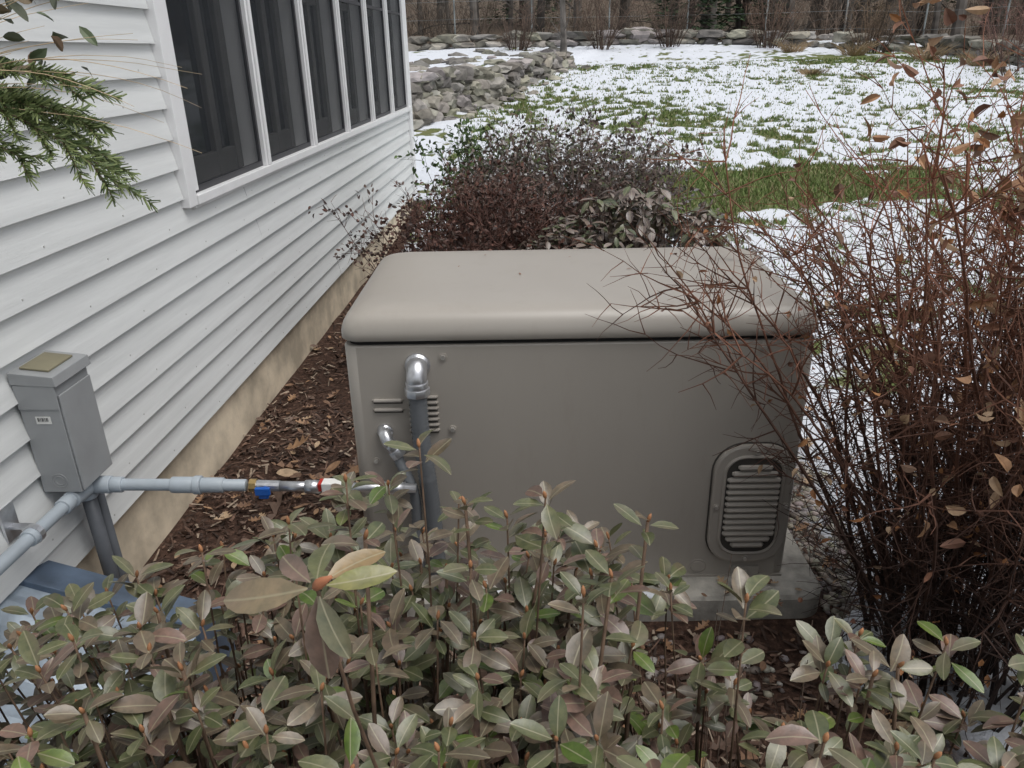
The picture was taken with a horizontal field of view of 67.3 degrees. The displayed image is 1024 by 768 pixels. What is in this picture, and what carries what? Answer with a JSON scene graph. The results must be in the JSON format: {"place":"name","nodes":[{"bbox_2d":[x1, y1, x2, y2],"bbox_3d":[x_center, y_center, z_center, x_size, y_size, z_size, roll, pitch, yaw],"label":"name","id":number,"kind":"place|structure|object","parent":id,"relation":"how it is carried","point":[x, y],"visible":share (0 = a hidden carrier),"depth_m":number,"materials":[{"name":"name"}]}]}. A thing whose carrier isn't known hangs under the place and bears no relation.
{"place":"outdoors","nodes":[
{"label":"outdoors","id":0,"kind":"place"},
{"bbox_2d":[0,0,200,212],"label":"branch","id":1,"kind":"object","parent":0,"point":[27,107],"visible":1,"depth_m":0.93,"materials":[{"name":"green plant"}]},
{"bbox_2d":[132,0,1023,767],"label":"ground","id":2,"kind":"structure","parent":0,"point":[658,54],"depth_m":9.18,"materials":[{"name":"white snow"}]},
{"bbox_2d":[0,560,235,767],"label":"window well cover","id":3,"kind":"object","parent":2,"relation":"on","point":[48,577],"depth_m":1.92,"materials":[{"name":"plastic"}]},
{"bbox_2d":[0,475,416,581],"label":"gas pipe run","id":4,"kind":"object","parent":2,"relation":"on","point":[91,498],"visible":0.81,"depth_m":2.07,"materials":[{"name":"grey metal"}]},
{"bbox_2d":[76,197,412,581],"bbox_3d":[-3.239,0.623,2.742,4.088,0.662,11.280,0,23,2],"label":"foundation","id":5,"kind":"object","parent":2,"relation":"on","point":[145,523],"visible":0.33,"depth_m":3.21,"materials":[{"name":"concrete"}]},
{"bbox_2d":[308,154,660,282],"bbox_3d":[-0.141,-0.530,3.883,1.422,1.215,1.549,14,28,31],"label":"barberry shrub","id":6,"kind":"object","parent":2,"relation":"on","point":[472,237],"visible":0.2,"depth_m":3.65,"materials":[{"name":"brown plant"}]},
{"bbox_2d":[409,46,589,130],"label":"stone retaining wall","id":7,"kind":"structure","parent":2,"relation":"on","point":[438,94],"depth_m":13.68,"materials":[{"name":"grey stone"}]},
{"bbox_2d":[0,428,1023,767],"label":"rhododendron shrub","id":8,"kind":"object","parent":2,"relation":"on","point":[540,682],"visible":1,"depth_m":1.10,"materials":[{"name":"green plant"}]},
{"bbox_2d":[481,0,544,50],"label":"bare shrub","id":9,"kind":"object","parent":2,"relation":"on","point":[523,38],"visible":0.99,"depth_m":21.94,"materials":[{"name":"brown plant"}]},
{"bbox_2d":[478,0,582,28],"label":"evergreen tree","id":10,"kind":"object","parent":2,"relation":"on","point":[520,1],"visible":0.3,"depth_m":34.11,"materials":[{"name":"green plant"}]},
{"bbox_2d":[133,262,971,767],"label":"mulch chips","id":11,"kind":"object","parent":2,"relation":"on","point":[339,468],"visible":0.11,"depth_m":2.67,"materials":[{"name":"brown wood"}]},
{"bbox_2d":[394,100,727,249],"bbox_3d":[0.207,-1.131,5.090,2.250,1.420,1.745,18,30,38],"label":"boxwood shrub","id":12,"kind":"object","parent":2,"relation":"on","point":[613,169],"visible":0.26,"depth_m":4.68,"materials":[{"name":"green plant"}]},
{"bbox_2d":[546,0,579,50],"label":"forked tree","id":13,"kind":"object","parent":2,"relation":"on","point":[563,37],"visible":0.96,"depth_m":20.26,"materials":[{"name":"grey plant"}]},
{"bbox_2d":[356,528,820,621],"bbox_3d":[0.202,0.534,2.650,1.415,0.198,0.880,-1,23,1],"label":"concrete pad","id":14,"kind":"object","parent":2,"relation":"on","point":[785,586],"visible":0.09,"depth_m":2.23,"materials":[{"name":"grey concrete"}]},
{"bbox_2d":[341,247,818,589],"bbox_3d":[0.185,0.109,2.432,1.252,0.946,0.774,-1,23,1],"label":"standby generator","id":15,"kind":"object","parent":14,"relation":"on","point":[510,375],"visible":0.7,"depth_m":2.10,"materials":[{"name":"metal"}]},
{"bbox_2d":[158,336,1020,767],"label":"fallen leaves","id":16,"kind":"object","parent":2,"relation":"on","point":[288,470],"visible":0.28,"depth_m":2.68,"materials":[{"name":"brown plant"}]},
{"bbox_2d":[558,0,648,49],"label":"bare shrub","id":17,"kind":"object","parent":2,"relation":"on","point":[601,39],"visible":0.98,"depth_m":21.43,"materials":[{"name":"brown plant"}]},
{"bbox_2d":[517,186,762,262],"bbox_3d":[0.588,-0.457,3.659,1.165,0.978,1.083,0,23,2],"label":"rhododendron shrub","id":18,"kind":"object","parent":2,"relation":"on","point":[621,233],"visible":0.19,"depth_m":3.43,"materials":[{"name":"green plant"}]},
{"bbox_2d":[314,452,988,706],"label":"river pebbles","id":19,"kind":"object","parent":2,"relation":"on","point":[828,604],"visible":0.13,"depth_m":2.39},
{"bbox_2d":[627,0,712,46],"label":"bare shrub","id":20,"kind":"object","parent":2,"relation":"on","point":[671,30],"visible":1,"depth_m":21.63,"materials":[{"name":"brown plant"}]},
{"bbox_2d":[641,0,744,39],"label":"evergreen tree","id":21,"kind":"object","parent":2,"relation":"on","point":[692,18],"visible":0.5,"depth_m":24.03,"materials":[{"name":"plant"}]},
{"bbox_2d":[405,0,1023,46],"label":"understory brush","id":22,"kind":"object","parent":2,"relation":"on","point":[825,30],"visible":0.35,"depth_m":26.63,"materials":[{"name":"brown plant"}]},
{"bbox_2d":[405,0,1023,41],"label":"distant trees","id":23,"kind":"object","parent":2,"relation":"on","point":[957,25],"visible":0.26,"depth_m":26.36,"materials":[{"name":"brown plant"}]},
{"bbox_2d":[405,0,1023,41],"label":"wire fence","id":24,"kind":"object","parent":2,"relation":"on","point":[844,28],"visible":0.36,"depth_m":23.61,"materials":[{"name":"metal"},{"name":"wood"}]},
{"bbox_2d":[408,27,1023,66],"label":"fieldstone wall","id":25,"kind":"structure","parent":2,"relation":"on","point":[641,35],"depth_m":22.30,"materials":[{"name":"grey stone"}]},
{"bbox_2d":[696,0,788,39],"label":"evergreen tree","id":26,"kind":"object","parent":2,"relation":"on","point":[742,11],"visible":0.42,"depth_m":25.28,"materials":[{"name":"plant"}]},
{"bbox_2d":[497,417,1023,750],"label":"snow","id":27,"kind":"structure","parent":2,"relation":"on","point":[1002,735],"depth_m":2.06,"materials":[{"name":"white snow"}]},
{"bbox_2d":[741,0,814,47],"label":"bare shrub","id":28,"kind":"object","parent":2,"relation":"on","point":[772,34],"visible":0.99,"depth_m":21.03,"materials":[{"name":"brown plant"}]},
{"bbox_2d":[549,0,1023,759],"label":"barberry shrub","id":29,"kind":"object","parent":2,"relation":"on","point":[935,554],"visible":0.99,"depth_m":1.73,"materials":[{"name":"brown plant"}]},
{"bbox_2d":[822,0,914,53],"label":"bare shrub","id":30,"kind":"object","parent":2,"relation":"on","point":[879,31],"visible":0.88,"depth_m":19.69,"materials":[{"name":"brown plant"}]},
{"bbox_2d":[856,0,955,24],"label":"evergreen tree","id":31,"kind":"object","parent":2,"relation":"on","point":[901,4],"visible":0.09,"depth_m":31.57,"materials":[{"name":"plant"}]},
{"bbox_2d":[964,0,1023,75],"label":"bare shrub","id":32,"kind":"object","parent":2,"relation":"on","point":[1002,72],"visible":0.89,"depth_m":15.34,"materials":[{"name":"brown plant"}]},
{"bbox_2d":[966,0,1023,62],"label":"bare shrub","id":33,"kind":"object","parent":2,"relation":"on","point":[988,34],"visible":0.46,"depth_m":16.89,"materials":[{"name":"brown plant"}]},
{"bbox_2d":[410,54,1023,316],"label":"lawn grass","id":34,"kind":"structure","parent":0,"point":[526,109],"depth_m":10.65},
{"bbox_2d":[772,37,1013,74],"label":"ornamental grass","id":35,"kind":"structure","parent":0,"point":[850,52],"depth_m":17.75,"materials":[{"name":"brown dry grass"}]},
{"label":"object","id":36,"kind":"object","parent":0,"visible":0},
{"bbox_2d":[0,0,413,602],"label":"siding","id":37,"kind":"object","parent":36,"relation":"attached to","point":[64,279],"visible":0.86,"depth_m":2.46,"materials":[{"name":"paint"}]},
{"bbox_2d":[6,350,111,491],"bbox_3d":[-1.150,0.089,1.992,0.114,0.338,0.184,0,23,2],"label":"electrical disconnect box","id":38,"kind":"object","parent":37,"relation":"attached to","point":[53,392],"visible":1,"depth_m":1.93,"materials":[{"name":"grey paint"}]},
{"bbox_2d":[22,69,410,540],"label":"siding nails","id":39,"kind":"object","parent":37,"relation":"attached to","point":[196,276],"visible":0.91,"depth_m":2.76,"materials":[{"name":"grey metal"}]},
{"bbox_2d":[143,0,417,208],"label":"window trim","id":40,"kind":"structure","parent":36,"relation":"attached to","point":[157,18],"depth_m":3.42,"materials":[{"name":"white paint"}]},
{"bbox_2d":[165,0,404,184],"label":"screens","id":41,"kind":"object","parent":40,"relation":"attached to","point":[207,41],"visible":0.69,"depth_m":3.64,"materials":[{"name":"grey"}]},
{"bbox_2d":[181,0,406,192],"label":"screen frames","id":42,"kind":"structure","parent":40,"relation":"attached to","point":[221,179],"depth_m":4.12,"materials":[{"name":"metal"}]}
]}

